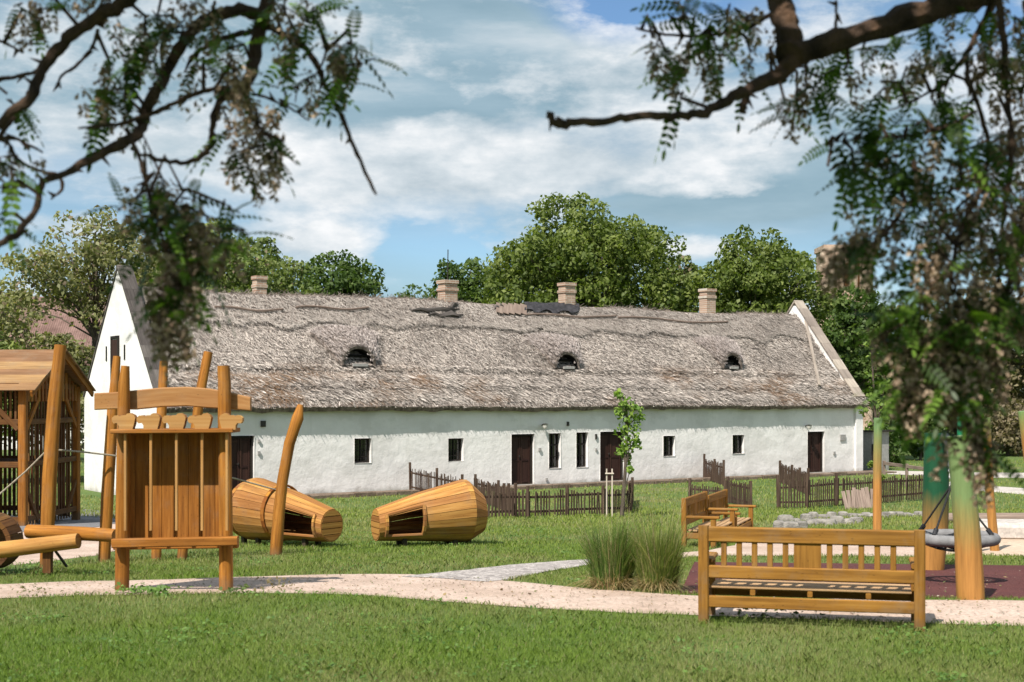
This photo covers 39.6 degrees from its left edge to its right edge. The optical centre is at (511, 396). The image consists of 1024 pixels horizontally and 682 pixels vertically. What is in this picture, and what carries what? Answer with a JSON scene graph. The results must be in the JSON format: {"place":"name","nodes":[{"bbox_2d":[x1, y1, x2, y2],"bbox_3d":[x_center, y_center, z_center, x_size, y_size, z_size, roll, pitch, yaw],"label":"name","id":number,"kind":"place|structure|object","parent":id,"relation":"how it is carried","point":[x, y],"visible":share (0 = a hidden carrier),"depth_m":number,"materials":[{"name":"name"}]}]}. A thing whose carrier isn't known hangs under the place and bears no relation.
{"place":"outdoors","nodes":[
{"label":"outdoors","id":0,"kind":"place"},
{"bbox_2d":[0,297,105,449],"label":"tiled house","id":1,"kind":"structure","parent":0,"point":[56,325],"depth_m":89.97,"materials":[{"name":"brown tile"}]},
{"bbox_2d":[3,509,114,531],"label":"shaded paving","id":2,"kind":"structure","parent":0,"point":[88,521],"depth_m":33.04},
{"bbox_2d":[0,349,95,525],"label":"slatted hut","id":3,"kind":"object","parent":2,"relation":"on","point":[25,375],"visible":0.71,"depth_m":32.07,"materials":[{"name":"wood"}]},
{"bbox_2d":[8,524,114,565],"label":"yard paving","id":4,"kind":"structure","parent":0,"point":[88,548],"depth_m":21.51,"materials":[{"name":"gravel"}]},
{"bbox_2d":[404,559,589,580],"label":"gravel path","id":5,"kind":"structure","parent":0,"point":[494,573],"depth_m":17.86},
{"bbox_2d":[0,420,1023,681],"bbox_3d":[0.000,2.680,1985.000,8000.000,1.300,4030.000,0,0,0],"label":"lawn","id":6,"kind":"structure","parent":0,"point":[580,490],"depth_m":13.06,"materials":[{"name":"plant"}]},
{"bbox_2d":[0,331,39,450],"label":"bush","id":7,"kind":"object","parent":6,"relation":"on","point":[13,345],"visible":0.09,"depth_m":54.23,"materials":[{"name":"green plant"}]},
{"bbox_2d":[0,290,52,349],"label":"leafy tree","id":8,"kind":"object","parent":6,"relation":"on","point":[13,328],"visible":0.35,"depth_m":69.14,"materials":[{"name":"green plant"}]},
{"bbox_2d":[3,331,94,450],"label":"bush","id":9,"kind":"object","parent":6,"relation":"on","point":[81,354],"visible":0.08,"depth_m":55.49,"materials":[{"name":"green plant"}]},
{"bbox_2d":[39,344,66,566],"bbox_3d":[-6.105,0.781,18.892,0.193,2.952,0.439,0,0,24],"label":"leaning pole","id":10,"kind":"object","parent":6,"relation":"on","point":[49,471],"visible":0.85,"depth_m":18.82,"materials":[{"name":"wood"}]},
{"bbox_2d":[0,452,43,493],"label":"rope","id":11,"kind":"object","parent":10,"relation":"attached to","point":[27,469],"visible":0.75,"depth_m":18.99,"materials":[{"name":"fabric"}]},
{"bbox_2d":[0,513,114,572],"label":"log cart","id":12,"kind":"object","parent":6,"relation":"on","point":[46,541],"visible":0.97,"depth_m":17.20,"materials":[{"name":"wood"}]},
{"bbox_2d":[0,205,165,354],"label":"acacia tree","id":13,"kind":"object","parent":6,"relation":"on","point":[90,298],"visible":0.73,"depth_m":58.66,"materials":[{"name":"green plant"}]},
{"bbox_2d":[98,356,120,562],"bbox_3d":[-5.571,0.865,19.677,0.177,2.860,0.404,0,0,22],"label":"leaning pole","id":14,"kind":"object","parent":6,"relation":"on","point":[107,500],"visible":0.74,"depth_m":19.61,"materials":[{"name":"wood"}]},
{"bbox_2d":[151,361,167,560],"bbox_3d":[-4.946,0.902,20.017,0.148,2.813,0.380,0,0,13],"label":"leaning pole","id":15,"kind":"object","parent":6,"relation":"on","point":[162,412],"visible":0.27,"depth_m":20.02,"materials":[{"name":"wood"}]},
{"bbox_2d":[94,365,251,590],"bbox_3d":[-3.675,0.912,15.300,1.685,2.491,0.440,0,0,0],"label":"climbing panel","id":16,"kind":"object","parent":6,"relation":"on","point":[174,485],"visible":0.98,"depth_m":15.38,"materials":[{"name":"wood"}]},
{"bbox_2d":[177,351,212,559],"bbox_3d":[-4.499,0.836,20.192,0.544,2.966,0.149,0,0,-37],"label":"leaning pole","id":17,"kind":"object","parent":6,"relation":"on","point":[203,377],"visible":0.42,"depth_m":20.21,"materials":[{"name":"wood"}]},
{"bbox_2d":[0,0,407,384],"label":"locust tree","id":18,"kind":"object","parent":6,"relation":"on","point":[178,295],"visible":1,"depth_m":4.83,"materials":[{"name":"green plant"}]},
{"bbox_2d":[140,217,284,294],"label":"leafy tree","id":19,"kind":"object","parent":6,"relation":"on","point":[233,281],"visible":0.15,"depth_m":63.52,"materials":[{"name":"green plant"}]},
{"bbox_2d":[217,583,250,594],"bbox_3d":[-2.810,2.028,14.866,0.416,0.092,0.622,0,0,-36],"label":"weed","id":20,"kind":"object","parent":6,"relation":"on","point":[229,589],"visible":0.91,"depth_m":14.87,"materials":[{"name":"green plant"}]},
{"bbox_2d":[201,236,318,295],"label":"leafy tree","id":21,"kind":"object","parent":6,"relation":"on","point":[283,281],"visible":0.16,"depth_m":71.41,"materials":[{"name":"green plant"}]},
{"bbox_2d":[269,404,303,555],"bbox_3d":[-3.377,1.244,21.296,0.551,2.257,0.212,0,0,-35],"label":"leaning pole","id":22,"kind":"object","parent":6,"relation":"on","point":[277,529],"visible":0.98,"depth_m":21.22,"materials":[{"name":"wood"}]},
{"bbox_2d":[59,449,275,489],"bbox_3d":[-4.825,1.058,20.179,3.477,0.719,0.145,0,0,-40],"label":"rope","id":23,"kind":"object","parent":22,"relation":"attached to","point":[115,456],"visible":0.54,"depth_m":19.50,"materials":[{"name":"fabric"}]},
{"bbox_2d":[232,478,342,547],"bbox_3d":[-3.756,1.935,23.581,2.105,1.134,1.044,0,0,36],"label":"play barrel","id":24,"kind":"object","parent":6,"relation":"on","point":[252,514],"visible":0.78,"depth_m":23.37,"materials":[{"name":"wood"}]},
{"bbox_2d":[270,249,387,296],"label":"leafy tree","id":25,"kind":"object","parent":6,"relation":"on","point":[346,277],"visible":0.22,"depth_m":76.91,"materials":[{"name":"green plant"}]},
{"bbox_2d":[371,479,487,546],"bbox_3d":[-1.384,1.958,23.677,1.855,1.130,1.041,0,0,-22],"label":"play barrel","id":26,"kind":"object","parent":6,"relation":"on","point":[455,512],"visible":0.97,"depth_m":23.42,"materials":[{"name":"wood"}]},
{"bbox_2d":[409,462,463,490],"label":"picket fence","id":27,"kind":"object","parent":6,"relation":"on","point":[429,477],"visible":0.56,"depth_m":47.57,"materials":[{"name":"wood"}]},
{"bbox_2d":[394,257,505,303],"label":"leafy tree","id":28,"kind":"object","parent":6,"relation":"on","point":[468,284],"visible":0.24,"depth_m":86.52,"materials":[{"name":"green plant"}]},
{"bbox_2d":[83,253,869,494],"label":"thatched house","id":29,"kind":"structure","parent":6,"relation":"on","point":[383,391],"depth_m":53.03,"materials":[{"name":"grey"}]},
{"bbox_2d":[111,339,116,369],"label":"attic door","id":30,"kind":"structure","parent":29,"relation":"in","point":[113,342],"depth_m":48.09,"materials":[{"name":"wood"}]},
{"bbox_2d":[231,436,252,489],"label":"door","id":31,"kind":"structure","parent":29,"relation":"in","point":[242,446],"depth_m":46.62,"materials":[{"name":"wood"}]},
{"bbox_2d":[354,438,368,462],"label":"window","id":32,"kind":"structure","parent":29,"relation":"in","point":[361,445],"depth_m":49.08,"materials":[{"name":"black"}]},
{"bbox_2d":[448,438,460,460],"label":"window","id":33,"kind":"structure","parent":29,"relation":"in","point":[454,444],"depth_m":51.16,"materials":[{"name":"black"}]},
{"bbox_2d":[511,434,533,485],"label":"door","id":34,"kind":"structure","parent":29,"relation":"in","point":[521,444],"depth_m":52.76,"materials":[{"name":"wood"}]},
{"bbox_2d":[549,433,557,467],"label":"window","id":35,"kind":"structure","parent":29,"relation":"in","point":[553,437],"depth_m":53.61,"materials":[{"name":"black"}]},
{"bbox_2d":[576,432,585,466],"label":"window","id":36,"kind":"structure","parent":29,"relation":"in","point":[580,436],"depth_m":54.32,"materials":[{"name":"black"}]},
{"bbox_2d":[598,431,629,481],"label":"door","id":37,"kind":"structure","parent":29,"relation":"in","point":[609,442],"depth_m":55.06,"materials":[{"name":"wood"}]},
{"bbox_2d":[663,436,672,455],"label":"window","id":38,"kind":"structure","parent":29,"relation":"in","point":[667,440],"depth_m":56.70,"materials":[{"name":"black"}]},
{"bbox_2d":[732,435,741,453],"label":"window","id":39,"kind":"structure","parent":29,"relation":"in","point":[736,439],"depth_m":58.76,"materials":[{"name":"black"}]},
{"bbox_2d":[808,431,827,472],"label":"door","id":40,"kind":"structure","parent":29,"relation":"in","point":[814,438],"depth_m":61.23,"materials":[{"name":"wood"}]},
{"bbox_2d":[474,474,516,517],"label":"picket fence","id":41,"kind":"object","parent":6,"relation":"on","point":[498,488],"visible":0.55,"depth_m":41.77,"materials":[{"name":"wood"}]},
{"bbox_2d":[0,525,1023,580],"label":"lawn grass","id":42,"kind":"structure","parent":6,"relation":"on","point":[151,572],"depth_m":19.99,"materials":[{"name":"plant"}]},
{"bbox_2d":[0,525,1023,681],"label":"clover","id":43,"kind":"object","parent":6,"relation":"on","point":[952,677],"visible":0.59,"depth_m":12.00,"materials":[{"name":"green plant"}]},
{"bbox_2d":[481,482,630,516],"bbox_3d":[1.370,2.756,36.684,5.376,1.032,0.504,0,0,-42],"label":"picket fence","id":44,"kind":"object","parent":6,"relation":"on","point":[528,511],"visible":0.87,"depth_m":36.21,"materials":[{"name":"wood"}]},
{"bbox_2d":[243,470,896,499],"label":"wall walkway","id":45,"kind":"object","parent":6,"relation":"on","point":[521,487],"depth_m":52.61,"materials":[{"name":"stone paving"}]},
{"bbox_2d":[475,191,690,311],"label":"lime tree","id":46,"kind":"object","parent":6,"relation":"on","point":[536,268],"visible":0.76,"depth_m":81.21,"materials":[{"name":"green plant"}]},
{"bbox_2d":[545,475,662,591],"bbox_3d":[0.945,1.559,15.486,1.624,1.650,1.256,0,0,31],"label":"grass clump","id":47,"kind":"object","parent":6,"relation":"on","point":[610,566],"visible":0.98,"depth_m":15.32,"materials":[{"name":"plant"}]},
{"bbox_2d":[605,469,613,516],"bbox_3d":[2.621,2.456,36.302,0.487,1.220,0.067,0,0,0],"label":"tree stake","id":48,"kind":"object","parent":6,"relation":"on","point":[611,473],"visible":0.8,"depth_m":36.30,"materials":[{"name":"wood"}]},
{"bbox_2d":[612,388,645,515],"bbox_3d":[2.978,1.457,36.139,0.857,3.346,0.674,0,0,0],"label":"sapling","id":49,"kind":"object","parent":6,"relation":"on","point":[623,450],"visible":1,"depth_m":36.11,"materials":[{"name":"green plant"}]},
{"bbox_2d":[629,477,633,512],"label":"picket fence","id":50,"kind":"object","parent":6,"relation":"on","point":[632,492],"visible":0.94,"depth_m":40.73,"materials":[{"name":"wood"}]},
{"bbox_2d":[597,462,697,594],"bbox_3d":[1.683,1.499,15.062,1.720,1.613,1.915,0,0,0],"label":"grass clump","id":51,"kind":"object","parent":6,"relation":"on","point":[658,564],"visible":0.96,"depth_m":15.10,"materials":[{"name":"plant"}]},
{"bbox_2d":[641,255,701,312],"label":"leafy tree","id":52,"kind":"object","parent":6,"relation":"on","point":[690,269],"visible":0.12,"depth_m":91.10,"materials":[{"name":"green plant"}]},
{"bbox_2d":[688,478,726,496],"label":"picket fence","id":53,"kind":"object","parent":6,"relation":"on","point":[711,490],"visible":0.33,"depth_m":42.89,"materials":[{"name":"wood"}]},
{"bbox_2d":[681,491,738,547],"bbox_3d":[3.338,2.093,23.898,0.617,0.878,1.882,0,0,19],"label":"bench","id":54,"kind":"object","parent":6,"relation":"on","point":[695,507],"visible":0.75,"depth_m":23.81,"materials":[{"name":"wood"}]},
{"bbox_2d":[703,454,724,485],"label":"picket fence","id":55,"kind":"object","parent":6,"relation":"on","point":[717,475],"visible":0.91,"depth_m":54.88,"materials":[{"name":"wood"}]},
{"bbox_2d":[708,489,756,526],"bbox_3d":[3.974,2.180,25.779,0.617,0.878,1.882,0,0,19],"label":"bench","id":56,"kind":"object","parent":6,"relation":"on","point":[718,499],"visible":0.6,"depth_m":26.06,"materials":[{"name":"wood"}]},
{"bbox_2d":[726,476,751,504],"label":"picket fence","id":57,"kind":"object","parent":6,"relation":"on","point":[734,493],"visible":0.85,"depth_m":43.24,"materials":[{"name":"wood"}]},
{"bbox_2d":[674,224,839,330],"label":"lime tree","id":58,"kind":"object","parent":6,"relation":"on","point":[762,280],"visible":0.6,"depth_m":82.16,"materials":[{"name":"green plant"}]},
{"bbox_2d":[714,607,824,621],"bbox_3d":[2.309,1.963,12.939,1.118,0.140,0.640,0,0,0],"label":"weed","id":59,"kind":"object","parent":6,"relation":"on","point":[761,615],"visible":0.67,"depth_m":12.88,"materials":[{"name":"green plant"}]},
{"bbox_2d":[773,520,783,527],"bbox_3d":[5.542,2.673,29.454,0.271,0.209,0.274,0,0,0],"label":"stone","id":60,"kind":"object","parent":6,"relation":"on","point":[777,523],"visible":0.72,"depth_m":29.35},
{"bbox_2d":[545,0,1023,509],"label":"locust tree","id":61,"kind":"object","parent":6,"relation":"on","point":[962,386],"visible":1,"depth_m":4.70,"materials":[{"name":"green plant"}]},
{"bbox_2d":[777,515,793,520],"bbox_3d":[6.231,2.804,32.397,0.393,0.220,0.241,0,0,0],"label":"stone","id":62,"kind":"object","parent":6,"relation":"on","point":[786,517],"visible":0.68,"depth_m":32.30,"materials":[{"name":"stone"}]},
{"bbox_2d":[782,521,798,527],"bbox_3d":[5.740,2.675,29.339,0.377,0.195,0.298,0,0,0],"label":"stone","id":63,"kind":"object","parent":6,"relation":"on","point":[789,524],"visible":0.74,"depth_m":29.23,"materials":[{"name":"stone"}]},
{"bbox_2d":[779,460,809,494],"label":"picket fence","id":64,"kind":"object","parent":6,"relation":"on","point":[796,474],"visible":0.67,"depth_m":51.56,"materials":[{"name":"wood"}]},
{"bbox_2d":[796,521,807,527],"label":"stone","id":65,"kind":"object","parent":6,"relation":"on","point":[803,524],"visible":0.61,"depth_m":29.68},
{"bbox_2d":[800,513,812,520],"bbox_3d":[6.884,2.850,33.310,0.275,0.213,0.236,0,0,0],"label":"stone","id":66,"kind":"object","parent":6,"relation":"on","point":[805,516],"visible":0.74,"depth_m":33.22,"materials":[{"name":"stone"}]},
{"bbox_2d":[698,525,924,631],"bbox_3d":[2.686,1.613,12.784,1.960,0.915,0.642,0,0,14],"label":"bench","id":67,"kind":"object","parent":6,"relation":"on","point":[867,591],"visible":0.94,"depth_m":12.53,"materials":[{"name":"wood"}]},
{"bbox_2d":[806,519,818,525],"bbox_3d":[6.583,2.780,31.197,0.294,0.157,0.301,0,0,0],"label":"stone","id":68,"kind":"object","parent":6,"relation":"on","point":[809,521],"visible":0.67,"depth_m":31.08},
{"bbox_2d":[809,512,818,517],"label":"stone","id":69,"kind":"object","parent":6,"relation":"on","point":[814,514],"visible":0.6,"depth_m":34.49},
{"bbox_2d":[818,514,829,517],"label":"stone","id":70,"kind":"object","parent":6,"relation":"on","point":[824,515],"visible":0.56,"depth_m":35.07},
{"bbox_2d":[821,519,836,524],"bbox_3d":[6.975,2.785,31.417,0.410,0.167,0.257,0,0,0],"label":"stone","id":71,"kind":"object","parent":6,"relation":"on","point":[828,521],"visible":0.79,"depth_m":31.31,"materials":[{"name":"stone"}]},
{"bbox_2d":[826,512,836,517],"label":"stone","id":72,"kind":"object","parent":6,"relation":"on","point":[830,514],"visible":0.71,"depth_m":35.32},
{"bbox_2d":[830,516,843,523],"bbox_3d":[7.278,2.784,31.893,0.324,0.213,0.266,0,0,0],"label":"stone","id":73,"kind":"object","parent":6,"relation":"on","point":[839,519],"visible":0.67,"depth_m":31.79,"materials":[{"name":"stone"}]},
{"bbox_2d":[837,511,847,516],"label":"stone","id":74,"kind":"object","parent":6,"relation":"on","point":[842,513],"visible":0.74,"depth_m":35.83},
{"bbox_2d":[776,473,922,508],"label":"picket fence","id":75,"kind":"object","parent":6,"relation":"on","point":[818,485],"visible":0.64,"depth_m":43.08,"materials":[{"name":"wood"}]},
{"bbox_2d":[844,518,854,523],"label":"stone","id":76,"kind":"object","parent":6,"relation":"on","point":[846,520],"visible":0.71,"depth_m":31.76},
{"bbox_2d":[679,562,1023,597],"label":"rubber surface","id":77,"kind":"object","parent":6,"relation":"on","point":[1012,585],"visible":0.37,"depth_m":16.88,"materials":[{"name":"rubber"}]},
{"bbox_2d":[918,433,1000,599],"bbox_3d":[5.107,1.329,16.324,0.990,1.891,4.364,0,0,6],"label":"basket swing","id":78,"kind":"object","parent":77,"relation":"on","point":[966,539],"visible":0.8,"depth_m":14.32,"materials":[{"name":"painted timber"},{"name":"black rope"},{"name":"grey plastic"}]},
{"bbox_2d":[841,487,872,508],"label":"board stack","id":79,"kind":"object","parent":6,"relation":"on","point":[859,498],"visible":0.78,"depth_m":42.40,"materials":[{"name":"wood"}]},
{"bbox_2d":[850,517,863,523],"bbox_3d":[7.796,2.818,32.238,0.362,0.178,0.226,0,0,0],"label":"stone","id":80,"kind":"object","parent":6,"relation":"on","point":[858,519],"visible":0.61,"depth_m":32.14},
{"bbox_2d":[821,285,905,409],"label":"leafy tree","id":81,"kind":"object","parent":6,"relation":"on","point":[843,325],"visible":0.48,"depth_m":72.94,"materials":[{"name":"green plant"}]},
{"bbox_2d":[857,341,891,480],"bbox_3d":[6.567,0.762,25.660,0.596,3.682,0.758,0,0,0],"label":"sapling","id":82,"kind":"object","parent":6,"relation":"on","point":[875,406],"visible":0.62,"depth_m":25.69,"materials":[{"name":"green plant"}]},
{"bbox_2d":[863,430,893,470],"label":"shed","id":83,"kind":"structure","parent":6,"relation":"on","point":[868,437],"depth_m":63.92,"materials":[{"name":"paint"}]},
{"bbox_2d":[864,423,902,466],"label":"bush","id":84,"kind":"object","parent":6,"relation":"on","point":[895,454],"visible":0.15,"depth_m":67.54,"materials":[{"name":"green plant"}]},
{"bbox_2d":[882,512,890,516],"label":"stone","id":85,"kind":"object","parent":6,"relation":"on","point":[887,514],"visible":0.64,"depth_m":35.77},
{"bbox_2d":[882,461,922,486],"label":"rail fence","id":86,"kind":"object","parent":6,"relation":"on","point":[885,463],"visible":0.49,"depth_m":52.85,"materials":[{"name":"wood"}]},
{"bbox_2d":[867,302,974,428],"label":"leafy tree","id":87,"kind":"object","parent":6,"relation":"on","point":[949,418],"visible":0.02,"depth_m":95.72,"materials":[{"name":"green plant"}]},
{"bbox_2d":[897,412,946,460],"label":"bush","id":88,"kind":"object","parent":6,"relation":"on","point":[914,447],"visible":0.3,"depth_m":73.61,"materials":[{"name":"green plant"}]},
{"bbox_2d":[938,411,956,434],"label":"bush","id":89,"kind":"object","parent":6,"relation":"on","point":[954,429],"visible":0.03,"depth_m":99.75,"materials":[{"name":"green plant"}]},
{"bbox_2d":[873,349,1023,426],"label":"woodland","id":90,"kind":"object","parent":6,"relation":"on","point":[890,424],"visible":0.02,"depth_m":156.07,"materials":[{"name":"green plant"}]},
{"bbox_2d":[957,413,963,434],"bbox_3d":[6.611,1.045,20.989,0.126,2.620,0.099,0,0,0],"label":"painted post","id":91,"kind":"object","parent":6,"relation":"on","point":[959,433],"visible":0.01,"depth_m":20.95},
{"bbox_2d":[925,268,1023,435],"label":"leafy tree","id":92,"kind":"object","parent":6,"relation":"on","point":[1014,354],"visible":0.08,"depth_m":89.00,"materials":[{"name":"green plant"}]},
{"bbox_2d":[946,539,1023,555],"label":"sand area","id":93,"kind":"object","parent":6,"relation":"on","point":[1011,546],"visible":0.09,"depth_m":22.76,"materials":[{"name":"sand"}]},
{"bbox_2d":[982,418,999,550],"bbox_3d":[7.478,1.387,22.204,0.267,2.114,0.143,0,0,0],"label":"painted post","id":94,"kind":"object","parent":93,"relation":"on","point":[992,519],"visible":0.29,"depth_m":22.15,"materials":[{"name":"wood"}]},
{"bbox_2d":[980,519,1023,538],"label":"sandbox","id":95,"kind":"object","parent":93,"relation":"on","point":[1010,528],"depth_m":25.55,"materials":[{"name":"sand"}]},
{"bbox_2d":[1018,411,1023,457],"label":"painted post","id":96,"kind":"object","parent":93,"relation":"on","point":[1021,418],"visible":1,"depth_m":20.95,"materials":[{"name":"wood"}]},
{"bbox_2d":[949,513,1023,522],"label":"edging log","id":97,"kind":"object","parent":6,"relation":"on","point":[1006,515],"visible":0.24,"depth_m":32.66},
{"bbox_2d":[949,484,1023,493],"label":"lane","id":98,"kind":"structure","parent":6,"relation":"on","point":[1013,490],"depth_m":50.31,"materials":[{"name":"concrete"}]},
{"bbox_2d":[974,397,1023,456],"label":"bush","id":99,"kind":"object","parent":6,"relation":"on","point":[1005,430],"visible":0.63,"depth_m":79.03,"materials":[{"name":"green plant"}]},
{"bbox_2d":[991,304,1023,397],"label":"leafy tree","id":100,"kind":"object","parent":6,"relation":"on","point":[1014,377],"visible":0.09,"depth_m":86.36,"materials":[{"name":"green plant"}]},
{"bbox_2d":[0,574,1023,625],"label":"path","id":101,"kind":"structure","parent":0,"point":[618,601],"depth_m":14.90,"materials":[{"name":"gravel"}]},
{"bbox_2d":[12,582,76,595],"bbox_3d":[-4.851,1.995,14.611,0.665,0.128,0.511,0,0,0],"label":"weed","id":102,"kind":"object","parent":101,"relation":"on","point":[22,586],"visible":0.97,"depth_m":14.62,"materials":[{"name":"green plant"}]},
{"bbox_2d":[111,582,210,595],"bbox_3d":[-3.777,2.025,14.869,1.299,0.112,0.669,0,0,0],"label":"weed","id":103,"kind":"object","parent":101,"relation":"on","point":[158,588],"visible":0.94,"depth_m":14.85,"materials":[{"name":"green plant"}]},
{"bbox_2d":[250,576,302,590],"bbox_3d":[-2.471,2.011,15.308,0.647,0.150,0.572,0,0,-16],"label":"weed","id":104,"kind":"object","parent":101,"relation":"on","point":[279,580],"visible":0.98,"depth_m":15.32,"materials":[{"name":"green plant"}]},
{"bbox_2d":[0,570,1023,624],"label":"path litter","id":105,"kind":"object","parent":101,"relation":"on","point":[509,593],"visible":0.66,"depth_m":15.22,"materials":[{"name":"plant"}]},
{"bbox_2d":[0,0,1023,340],"label":"sky","id":106,"kind":"structure","parent":0,"point":[454,163],"materials":[{"name":"blue"}]},
{"bbox_2d":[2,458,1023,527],"bbox_3d":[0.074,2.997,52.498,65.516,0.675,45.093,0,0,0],"label":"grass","id":107,"kind":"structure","parent":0,"point":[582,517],"depth_m":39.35,"materials":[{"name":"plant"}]},
{"bbox_2d":[682,543,913,556],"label":"path","id":108,"kind":"structure","parent":0,"point":[778,549],"depth_m":22.18,"materials":[{"name":"gravel"}]},
{"bbox_2d":[873,418,881,529],"bbox_3d":[6.056,1.427,23.569,0.155,2.150,0.144,0,0,0],"label":"painted post","id":109,"kind":"object","parent":108,"relation":"on","point":[877,483],"visible":0.84,"depth_m":23.51,"materials":[{"name":"orange wood"}]},
{"bbox_2d":[814,245,872,429],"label":"stone tower","id":110,"kind":"structure","parent":0,"point":[857,281],"depth_m":124.64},
{"bbox_2d":[887,471,1023,477],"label":"road","id":111,"kind":"structure","parent":0,"point":[1001,475],"depth_m":61.34,"materials":[{"name":"asphalt"}]}
]}

